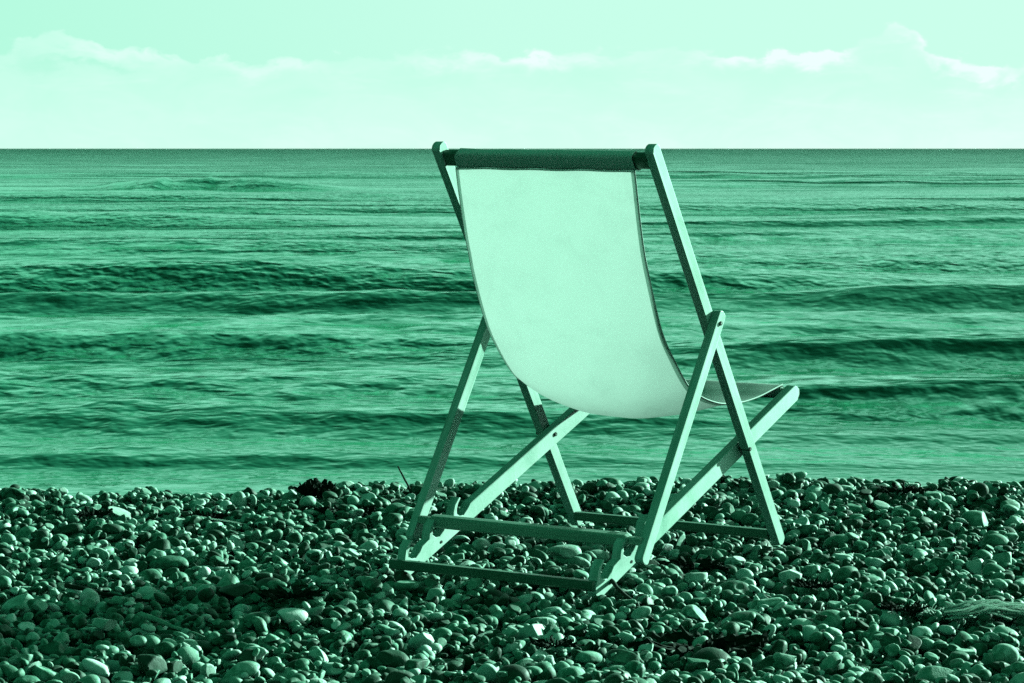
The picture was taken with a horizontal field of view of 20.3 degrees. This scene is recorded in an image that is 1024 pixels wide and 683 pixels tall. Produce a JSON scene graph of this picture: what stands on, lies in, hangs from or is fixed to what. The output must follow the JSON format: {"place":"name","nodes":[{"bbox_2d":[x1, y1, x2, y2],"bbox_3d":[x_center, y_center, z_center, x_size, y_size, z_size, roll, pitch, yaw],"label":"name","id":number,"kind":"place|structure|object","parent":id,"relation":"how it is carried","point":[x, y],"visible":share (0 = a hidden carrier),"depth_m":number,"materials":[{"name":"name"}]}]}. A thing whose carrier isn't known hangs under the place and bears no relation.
{"place":"outdoors","nodes":[
{"label":"outdoors","id":0,"kind":"place"},
{"bbox_2d":[0,149,1023,497],"bbox_3d":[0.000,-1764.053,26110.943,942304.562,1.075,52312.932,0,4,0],"label":"sea","id":1,"kind":"structure","parent":0,"point":[202,321],"depth_m":40.12,"materials":[{"name":"green liquid"}]},
{"bbox_2d":[0,471,1023,682],"bbox_3d":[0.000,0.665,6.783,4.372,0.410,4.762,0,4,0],"label":"shingle","id":2,"kind":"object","parent":0,"point":[930,572],"visible":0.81,"depth_m":6.53,"materials":[{"name":"gravel"}]},
{"bbox_2d":[1,593,33,616],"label":"pebble","id":3,"kind":"object","parent":2,"relation":"on","point":[21,599],"visible":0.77,"depth_m":6.15,"materials":[{"name":"stone"}]},
{"bbox_2d":[6,654,33,665],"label":"pebble","id":4,"kind":"object","parent":2,"relation":"on","point":[12,660],"visible":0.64,"depth_m":5.51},
{"bbox_2d":[14,526,36,538],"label":"pebble","id":5,"kind":"object","parent":2,"relation":"on","point":[25,532],"visible":0.51,"depth_m":7.33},
{"bbox_2d":[13,675,39,682],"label":"pebble","id":6,"kind":"object","parent":2,"relation":"on","point":[26,679],"visible":0.98,"depth_m":5.35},
{"bbox_2d":[24,661,40,674],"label":"pebble","id":7,"kind":"object","parent":2,"relation":"on","point":[27,669],"visible":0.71,"depth_m":5.44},
{"bbox_2d":[29,536,49,550],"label":"pebble","id":8,"kind":"object","parent":2,"relation":"on","point":[36,543],"visible":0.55,"depth_m":7.15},
{"bbox_2d":[31,665,57,681],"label":"pebble","id":9,"kind":"object","parent":2,"relation":"on","point":[42,673],"visible":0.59,"depth_m":5.42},
{"bbox_2d":[40,641,64,656],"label":"pebble","id":10,"kind":"object","parent":2,"relation":"on","point":[55,647],"visible":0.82,"depth_m":5.67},
{"bbox_2d":[53,632,68,648],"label":"pebble","id":11,"kind":"object","parent":2,"relation":"on","point":[60,637],"visible":0.57,"depth_m":5.75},
{"bbox_2d":[53,523,82,536],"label":"pebble","id":12,"kind":"object","parent":2,"relation":"on","point":[67,530],"visible":0.81,"depth_m":7.45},
{"bbox_2d":[61,647,78,656],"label":"pebble","id":13,"kind":"object","parent":2,"relation":"on","point":[70,651],"visible":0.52,"depth_m":5.67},
{"bbox_2d":[74,674,100,682],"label":"pebble","id":14,"kind":"object","parent":2,"relation":"on","point":[92,678],"visible":0.95,"depth_m":5.23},
{"bbox_2d":[67,506,112,516],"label":"seaweed scrap","id":15,"kind":"object","parent":2,"relation":"on","point":[86,512],"visible":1,"depth_m":7.67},
{"bbox_2d":[80,588,99,603],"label":"pebble","id":16,"kind":"object","parent":2,"relation":"on","point":[88,593],"visible":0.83,"depth_m":6.21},
{"bbox_2d":[82,659,109,677],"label":"pebble","id":17,"kind":"object","parent":2,"relation":"on","point":[96,667],"visible":0.96,"depth_m":5.43,"materials":[{"name":"stone"}]},
{"bbox_2d":[92,618,116,631],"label":"pebble","id":18,"kind":"object","parent":2,"relation":"on","point":[107,625],"visible":1,"depth_m":5.85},
{"bbox_2d":[105,560,120,571],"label":"pebble","id":19,"kind":"object","parent":2,"relation":"on","point":[114,565],"visible":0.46,"depth_m":6.71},
{"bbox_2d":[108,506,130,518],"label":"pebble","id":20,"kind":"object","parent":2,"relation":"on","point":[117,511],"visible":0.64,"depth_m":7.74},
{"bbox_2d":[110,631,131,649],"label":"pebble","id":21,"kind":"object","parent":2,"relation":"on","point":[118,637],"visible":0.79,"depth_m":5.76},
{"bbox_2d":[111,596,131,606],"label":"pebble","id":22,"kind":"object","parent":2,"relation":"on","point":[117,600],"visible":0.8,"depth_m":6.14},
{"bbox_2d":[119,565,138,574],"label":"pebble","id":23,"kind":"object","parent":2,"relation":"on","point":[129,568],"visible":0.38,"depth_m":6.71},
{"bbox_2d":[130,635,146,647],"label":"pebble","id":24,"kind":"object","parent":2,"relation":"on","point":[138,641],"visible":1,"depth_m":5.71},
{"bbox_2d":[139,569,161,584],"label":"pebble","id":25,"kind":"object","parent":2,"relation":"on","point":[153,576],"visible":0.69,"depth_m":6.62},
{"bbox_2d":[137,654,166,674],"bbox_3d":[-0.688,0.620,5.454,0.054,0.048,0.068,0,4,0],"label":"pebble","id":26,"kind":"object","parent":2,"relation":"on","point":[146,662],"visible":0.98,"depth_m":5.44,"materials":[{"name":"stone"}]},
{"bbox_2d":[145,539,170,556],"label":"pebble","id":27,"kind":"object","parent":2,"relation":"on","point":[161,544],"visible":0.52,"depth_m":7.04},
{"bbox_2d":[147,555,188,571],"bbox_3d":[-0.819,0.532,6.790,0.099,0.044,0.058,0,4,0],"label":"pebble","id":28,"kind":"object","parent":2,"relation":"on","point":[164,563],"visible":0.79,"depth_m":6.77,"materials":[{"name":"stone"}]},
{"bbox_2d":[163,660,182,672],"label":"pebble","id":29,"kind":"object","parent":2,"relation":"on","point":[175,666],"visible":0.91,"depth_m":5.49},
{"bbox_2d":[176,647,199,668],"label":"pebble","id":30,"kind":"object","parent":2,"relation":"on","point":[190,656],"visible":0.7,"depth_m":5.60,"materials":[{"name":"stone"}]},
{"bbox_2d":[189,594,218,605],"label":"pebble","id":31,"kind":"object","parent":2,"relation":"on","point":[214,599],"visible":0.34,"depth_m":6.27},
{"bbox_2d":[180,506,230,518],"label":"seaweed scrap","id":32,"kind":"object","parent":2,"relation":"on","point":[213,514],"visible":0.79,"depth_m":7.69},
{"bbox_2d":[216,573,239,586],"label":"pebble","id":33,"kind":"object","parent":2,"relation":"on","point":[228,579],"visible":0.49,"depth_m":6.47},
{"bbox_2d":[219,584,251,599],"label":"pebble","id":34,"kind":"object","parent":2,"relation":"on","point":[232,591],"visible":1,"depth_m":6.32,"materials":[{"name":"stone"}]},
{"bbox_2d":[230,491,246,507],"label":"pebble","id":35,"kind":"object","parent":2,"relation":"on","point":[238,499],"visible":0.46,"depth_m":7.92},
{"bbox_2d":[220,661,259,682],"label":"pebble","id":36,"kind":"object","parent":2,"relation":"on","point":[250,668],"visible":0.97,"depth_m":5.40,"materials":[{"name":"stone"}]},
{"bbox_2d":[243,612,270,628],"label":"pebble","id":37,"kind":"object","parent":2,"relation":"on","point":[265,617],"visible":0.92,"depth_m":5.92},
{"bbox_2d":[255,573,272,580],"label":"pebble","id":38,"kind":"object","parent":2,"relation":"on","point":[259,576],"visible":0.72,"depth_m":6.50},
{"bbox_2d":[255,578,279,588],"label":"pebble","id":39,"kind":"object","parent":2,"relation":"on","point":[262,582],"visible":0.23,"depth_m":6.44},
{"bbox_2d":[258,585,326,601],"bbox_3d":[-0.477,0.545,6.190,0.150,0.027,0.128,0,4,0],"label":"seaweed scrap","id":40,"kind":"object","parent":2,"relation":"on","point":[305,594],"visible":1,"depth_m":6.18,"materials":[{"name":"plant"}]},
{"bbox_2d":[277,608,307,623],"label":"pebble","id":41,"kind":"object","parent":2,"relation":"on","point":[288,615],"visible":1,"depth_m":5.96,"materials":[{"name":"stone"}]},
{"bbox_2d":[292,541,309,559],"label":"pebble","id":42,"kind":"object","parent":2,"relation":"on","point":[303,547],"visible":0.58,"depth_m":7.05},
{"bbox_2d":[292,478,336,496],"bbox_3d":[-0.547,0.410,7.997,0.115,0.053,0.101,2,4,22],"label":"seaweed clump","id":43,"kind":"object","parent":2,"relation":"on","point":[314,487],"visible":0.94,"depth_m":7.98,"materials":[{"name":"plant"}]},
{"bbox_2d":[307,648,328,662],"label":"pebble","id":44,"kind":"object","parent":2,"relation":"on","point":[313,654],"visible":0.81,"depth_m":5.59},
{"bbox_2d":[319,632,344,646],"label":"pebble","id":45,"kind":"object","parent":2,"relation":"on","point":[325,637],"visible":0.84,"depth_m":5.79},
{"bbox_2d":[314,504,374,514],"bbox_3d":[-0.454,0.455,7.728,0.166,0.027,0.121,-1,4,-8],"label":"seaweed scrap","id":46,"kind":"object","parent":2,"relation":"on","point":[322,509],"visible":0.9,"depth_m":7.72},
{"bbox_2d":[358,492,376,509],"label":"pebble","id":47,"kind":"object","parent":2,"relation":"on","point":[369,495],"visible":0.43,"depth_m":7.87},
{"bbox_2d":[364,578,381,591],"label":"pebble","id":48,"kind":"object","parent":2,"relation":"on","point":[372,584],"visible":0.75,"depth_m":6.43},
{"bbox_2d":[366,656,387,672],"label":"pebble","id":49,"kind":"object","parent":2,"relation":"on","point":[375,663],"visible":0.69,"depth_m":5.51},
{"bbox_2d":[373,599,393,612],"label":"pebble","id":50,"kind":"object","parent":2,"relation":"on","point":[385,605],"visible":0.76,"depth_m":6.12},
{"bbox_2d":[376,649,408,666],"bbox_3d":[-0.231,0.618,5.532,0.066,0.038,0.044,0,4,0],"label":"pebble","id":51,"kind":"object","parent":2,"relation":"on","point":[394,658],"visible":0.98,"depth_m":5.52,"materials":[{"name":"stone"}]},
{"bbox_2d":[385,670,414,682],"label":"pebble","id":52,"kind":"object","parent":2,"relation":"on","point":[395,676],"visible":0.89,"depth_m":5.29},
{"bbox_2d":[394,580,418,591],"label":"pebble","id":53,"kind":"object","parent":2,"relation":"on","point":[410,585],"visible":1,"depth_m":6.46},
{"bbox_2d":[408,632,433,650],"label":"pebble","id":54,"kind":"object","parent":2,"relation":"on","point":[419,640],"visible":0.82,"depth_m":5.73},
{"bbox_2d":[425,588,443,600],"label":"pebble","id":55,"kind":"object","parent":2,"relation":"on","point":[433,592],"visible":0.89,"depth_m":6.38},
{"bbox_2d":[429,670,450,682],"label":"pebble","id":56,"kind":"object","parent":2,"relation":"on","point":[439,675],"visible":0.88,"depth_m":5.38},
{"bbox_2d":[441,599,459,610],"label":"pebble","id":57,"kind":"object","parent":2,"relation":"on","point":[451,602],"visible":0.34,"depth_m":6.29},
{"bbox_2d":[448,632,473,647],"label":"pebble","id":58,"kind":"object","parent":2,"relation":"on","point":[454,636],"visible":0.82,"depth_m":5.82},
{"bbox_2d":[472,539,490,551],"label":"pebble","id":59,"kind":"object","parent":2,"relation":"on","point":[480,544],"visible":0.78,"depth_m":7.10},
{"bbox_2d":[476,663,497,682],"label":"pebble","id":60,"kind":"object","parent":2,"relation":"on","point":[488,671],"visible":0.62,"depth_m":5.38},
{"bbox_2d":[487,647,501,661],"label":"pebble","id":61,"kind":"object","parent":2,"relation":"on","point":[494,655],"visible":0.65,"depth_m":5.57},
{"bbox_2d":[496,664,529,682],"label":"pebble","id":62,"kind":"object","parent":2,"relation":"on","point":[515,670],"visible":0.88,"depth_m":5.33,"materials":[{"name":"stone"}]},
{"bbox_2d":[509,601,530,615],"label":"pebble","id":63,"kind":"object","parent":2,"relation":"on","point":[524,607],"visible":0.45,"depth_m":6.20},
{"bbox_2d":[518,594,533,602],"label":"pebble","id":64,"kind":"object","parent":2,"relation":"on","point":[525,598],"visible":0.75,"depth_m":6.32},
{"bbox_2d":[514,624,544,641],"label":"pebble","id":65,"kind":"object","parent":2,"relation":"on","point":[536,631],"visible":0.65,"depth_m":5.83,"materials":[{"name":"stone"}]},
{"bbox_2d":[524,617,558,626],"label":"pebble","id":66,"kind":"object","parent":2,"relation":"on","point":[539,620],"visible":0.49,"depth_m":5.97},
{"bbox_2d":[531,662,555,682],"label":"pebble","id":67,"kind":"object","parent":2,"relation":"on","point":[548,672],"visible":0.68,"depth_m":5.37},
{"bbox_2d":[541,629,563,642],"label":"pebble","id":68,"kind":"object","parent":2,"relation":"on","point":[556,636],"visible":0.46,"depth_m":5.82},
{"bbox_2d":[529,635,584,648],"bbox_3d":[0.086,0.594,5.636,0.090,0.023,0.093,-3,5,-36],"label":"seaweed scrap","id":69,"kind":"object","parent":2,"relation":"on","point":[565,642],"visible":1,"depth_m":5.63,"materials":[{"name":"plant"}]},
{"bbox_2d":[546,544,580,557],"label":"pebble","id":70,"kind":"object","parent":2,"relation":"on","point":[567,551],"visible":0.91,"depth_m":6.90,"materials":[{"name":"stone"}]},
{"bbox_2d":[556,666,584,678],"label":"pebble","id":71,"kind":"object","parent":2,"relation":"on","point":[573,671],"visible":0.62,"depth_m":5.34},
{"bbox_2d":[575,651,601,663],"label":"pebble","id":72,"kind":"object","parent":2,"relation":"on","point":[586,657],"visible":0.94,"depth_m":5.59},
{"bbox_2d":[389,141,798,596],"bbox_3d":[0.223,0.029,6.839,0.655,1.008,0.977,3,5,33],"label":"deckchair","id":73,"kind":"object","parent":2,"relation":"on","point":[560,272],"visible":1,"depth_m":6.66,"materials":[{"name":"fabric"}]},
{"bbox_2d":[596,477,622,486],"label":"pebble","id":74,"kind":"object","parent":2,"relation":"on","point":[614,481],"visible":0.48,"depth_m":8.16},
{"bbox_2d":[605,649,640,663],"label":"pebble","id":75,"kind":"object","parent":2,"relation":"on","point":[623,656],"visible":0.94,"depth_m":5.54,"materials":[{"name":"stone"}]},
{"bbox_2d":[610,578,657,622],"bbox_3d":[0.266,0.567,6.247,0.021,0.064,0.353,-1,4,-18],"label":"stick","id":76,"kind":"object","parent":2,"relation":"on","point":[620,590],"visible":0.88,"depth_m":6.30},
{"bbox_2d":[623,660,645,677],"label":"pebble","id":77,"kind":"object","parent":2,"relation":"on","point":[630,667],"visible":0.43,"depth_m":5.44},
{"bbox_2d":[653,555,730,572],"bbox_3d":[0.422,0.530,6.785,0.167,0.030,0.167,-3,5,-35],"label":"seaweed scrap","id":78,"kind":"object","parent":2,"relation":"on","point":[708,563],"visible":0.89,"depth_m":6.77,"materials":[{"name":"plant"}]},
{"bbox_2d":[681,605,706,621],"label":"pebble","id":79,"kind":"object","parent":2,"relation":"on","point":[693,612],"visible":0.96,"depth_m":6.10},
{"bbox_2d":[684,572,707,585],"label":"pebble","id":80,"kind":"object","parent":2,"relation":"on","point":[699,578],"visible":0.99,"depth_m":6.51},
{"bbox_2d":[627,625,769,654],"bbox_3d":[0.373,0.602,5.737,0.272,0.046,0.222,1,4,14],"label":"seaweed scrap","id":81,"kind":"object","parent":2,"relation":"on","point":[747,643],"visible":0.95,"depth_m":5.71,"materials":[{"name":"plant"}]},
{"bbox_2d":[691,647,730,670],"bbox_3d":[0.388,0.636,5.597,0.089,0.071,0.077,3,5,37],"label":"pebble","id":82,"kind":"object","parent":2,"relation":"on","point":[709,653],"visible":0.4,"depth_m":5.58,"materials":[{"name":"stone"}]},
{"bbox_2d":[708,659,723,673],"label":"pebble","id":83,"kind":"object","parent":2,"relation":"on","point":[714,665],"visible":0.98,"depth_m":5.47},
{"bbox_2d":[723,665,738,682],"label":"pebble","id":84,"kind":"object","parent":2,"relation":"on","point":[731,668],"visible":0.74,"depth_m":5.46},
{"bbox_2d":[719,580,748,593],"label":"pebble","id":85,"kind":"object","parent":2,"relation":"on","point":[735,586],"visible":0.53,"depth_m":6.42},
{"bbox_2d":[728,611,759,630],"bbox_3d":[0.489,0.591,6.023,0.076,0.044,0.079,0,4,0],"label":"pebble","id":86,"kind":"object","parent":2,"relation":"on","point":[738,616],"visible":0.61,"depth_m":6.00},
{"bbox_2d":[755,655,784,673],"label":"pebble","id":87,"kind":"object","parent":2,"relation":"on","point":[767,661],"visible":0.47,"depth_m":5.60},
{"bbox_2d":[769,639,786,654],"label":"pebble","id":88,"kind":"object","parent":2,"relation":"on","point":[779,646],"visible":0.73,"depth_m":5.76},
{"bbox_2d":[773,652,796,665],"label":"pebble","id":89,"kind":"object","parent":2,"relation":"on","point":[786,659],"visible":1,"depth_m":5.59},
{"bbox_2d":[778,569,801,583],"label":"pebble","id":90,"kind":"object","parent":2,"relation":"on","point":[784,576],"visible":0.8,"depth_m":6.58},
{"bbox_2d":[788,517,809,536],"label":"pebble","id":91,"kind":"object","parent":2,"relation":"on","point":[803,521],"visible":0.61,"depth_m":7.45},
{"bbox_2d":[789,609,815,619],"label":"pebble","id":92,"kind":"object","parent":2,"relation":"on","point":[800,612],"visible":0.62,"depth_m":6.11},
{"bbox_2d":[791,618,813,625],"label":"pebble","id":93,"kind":"object","parent":2,"relation":"on","point":[802,621],"visible":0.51,"depth_m":6.00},
{"bbox_2d":[800,625,818,641],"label":"pebble","id":94,"kind":"object","parent":2,"relation":"on","point":[807,631],"visible":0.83,"depth_m":5.93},
{"bbox_2d":[790,576,840,589],"bbox_3d":[0.678,0.539,6.371,0.115,0.025,0.084,0,4,0],"label":"seaweed scrap","id":95,"kind":"object","parent":2,"relation":"on","point":[810,584],"visible":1,"depth_m":6.36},
{"bbox_2d":[812,610,846,629],"bbox_3d":[0.672,0.598,6.034,0.076,0.062,0.071,0,4,0],"label":"pebble","id":96,"kind":"object","parent":2,"relation":"on","point":[833,619],"visible":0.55,"depth_m":6.01,"materials":[{"name":"stone"}]},
{"bbox_2d":[818,654,843,675],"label":"pebble","id":97,"kind":"object","parent":2,"relation":"on","point":[833,662],"visible":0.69,"depth_m":5.62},
{"bbox_2d":[823,534,849,548],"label":"pebble","id":98,"kind":"object","parent":2,"relation":"on","point":[839,538],"visible":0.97,"depth_m":7.14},
{"bbox_2d":[832,566,857,584],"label":"pebble","id":99,"kind":"object","parent":2,"relation":"on","point":[841,575],"visible":0.74,"depth_m":6.56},
{"bbox_2d":[857,575,881,591],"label":"pebble","id":100,"kind":"object","parent":2,"relation":"on","point":[873,579],"visible":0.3,"depth_m":6.53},
{"bbox_2d":[859,671,882,682],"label":"pebble","id":101,"kind":"object","parent":2,"relation":"on","point":[870,677],"visible":0.99,"depth_m":5.38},
{"bbox_2d":[869,484,886,500],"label":"pebble","id":102,"kind":"object","parent":2,"relation":"on","point":[874,494],"visible":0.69,"depth_m":7.93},
{"bbox_2d":[880,635,900,646],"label":"pebble","id":103,"kind":"object","parent":2,"relation":"on","point":[885,640],"visible":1,"depth_m":5.76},
{"bbox_2d":[879,609,902,627],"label":"pebble","id":104,"kind":"object","parent":2,"relation":"on","point":[888,618],"visible":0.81,"depth_m":6.06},
{"bbox_2d":[875,600,927,612],"bbox_3d":[0.833,0.565,6.092,0.112,0.025,0.094,0,4,0],"label":"seaweed scrap","id":105,"kind":"object","parent":2,"relation":"on","point":[916,607],"visible":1,"depth_m":6.08,"materials":[{"name":"plant"}]},
{"bbox_2d":[876,482,930,494],"bbox_3d":[1.076,0.405,7.854,0.143,0.029,0.112,-1,4,-13],"label":"seaweed scrap","id":106,"kind":"object","parent":2,"relation":"on","point":[904,490],"visible":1,"depth_m":7.84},
{"bbox_2d":[906,635,921,651],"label":"pebble","id":107,"kind":"object","parent":2,"relation":"on","point":[915,644],"visible":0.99,"depth_m":5.77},
{"bbox_2d":[915,666,956,682],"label":"pebble","id":108,"kind":"object","parent":2,"relation":"on","point":[930,673],"visible":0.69,"depth_m":5.44,"materials":[{"name":"stone"}]},
{"bbox_2d":[951,631,972,648],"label":"pebble","id":109,"kind":"object","parent":2,"relation":"on","point":[960,636],"visible":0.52,"depth_m":5.83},
{"bbox_2d":[915,599,1023,619],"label":"driftwood","id":110,"kind":"object","parent":2,"relation":"on","point":[972,608],"visible":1,"depth_m":6.06,"materials":[{"name":"wood"}]},
{"bbox_2d":[965,559,983,574],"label":"pebble","id":111,"kind":"object","parent":2,"relation":"on","point":[973,566],"visible":0.81,"depth_m":6.78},
{"bbox_2d":[961,510,988,530],"bbox_3d":[1.221,0.476,7.505,0.077,0.061,0.061,0,4,0],"label":"pebble","id":112,"kind":"object","parent":2,"relation":"on","point":[974,518],"visible":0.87,"depth_m":7.49,"materials":[{"name":"stone"}]},
{"bbox_2d":[967,482,988,495],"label":"pebble","id":113,"kind":"object","parent":2,"relation":"on","point":[980,488],"visible":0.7,"depth_m":7.93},
{"bbox_2d":[981,653,993,666],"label":"pebble","id":114,"kind":"object","parent":2,"relation":"on","point":[988,658],"visible":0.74,"depth_m":5.63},
{"bbox_2d":[984,482,998,494],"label":"pebble","id":115,"kind":"object","parent":2,"relation":"on","point":[993,489],"visible":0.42,"depth_m":8.01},
{"bbox_2d":[983,533,1008,545],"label":"pebble","id":116,"kind":"object","parent":2,"relation":"on","point":[998,539],"visible":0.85,"depth_m":7.05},
{"bbox_2d":[993,552,1011,563],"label":"pebble","id":117,"kind":"object","parent":2,"relation":"on","point":[1003,556],"visible":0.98,"depth_m":6.82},
{"bbox_2d":[991,643,1018,664],"bbox_3d":[0.979,0.621,5.665,0.055,0.043,0.047,0,4,0],"label":"pebble","id":118,"kind":"object","parent":2,"relation":"on","point":[1010,652],"visible":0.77,"depth_m":5.65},
{"bbox_2d":[0,0,1023,148],"label":"sky","id":119,"kind":"structure","parent":0,"point":[75,74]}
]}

